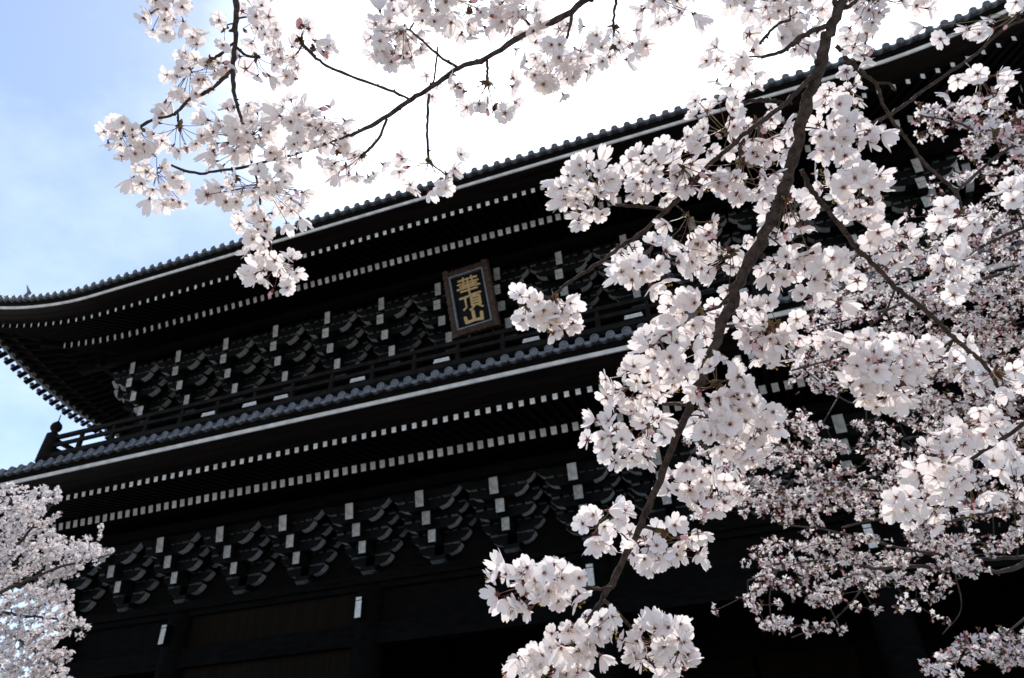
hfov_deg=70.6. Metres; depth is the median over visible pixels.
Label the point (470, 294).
name plaque
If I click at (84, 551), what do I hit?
cherry tree
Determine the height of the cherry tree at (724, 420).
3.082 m
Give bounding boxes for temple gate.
[0,0,1023,677]
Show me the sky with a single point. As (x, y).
(66, 66)
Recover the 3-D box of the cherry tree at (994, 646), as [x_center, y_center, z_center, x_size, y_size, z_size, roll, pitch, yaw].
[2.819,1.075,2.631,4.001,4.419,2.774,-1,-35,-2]
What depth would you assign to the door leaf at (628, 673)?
21.65 m
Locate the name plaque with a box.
[442,258,500,340]
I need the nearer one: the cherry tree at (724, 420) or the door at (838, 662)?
the cherry tree at (724, 420)
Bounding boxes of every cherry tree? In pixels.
[0,481,114,677]
[94,0,1023,677]
[681,95,1023,677]
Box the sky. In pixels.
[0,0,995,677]
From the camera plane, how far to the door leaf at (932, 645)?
18.99 m
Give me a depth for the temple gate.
19.86 m

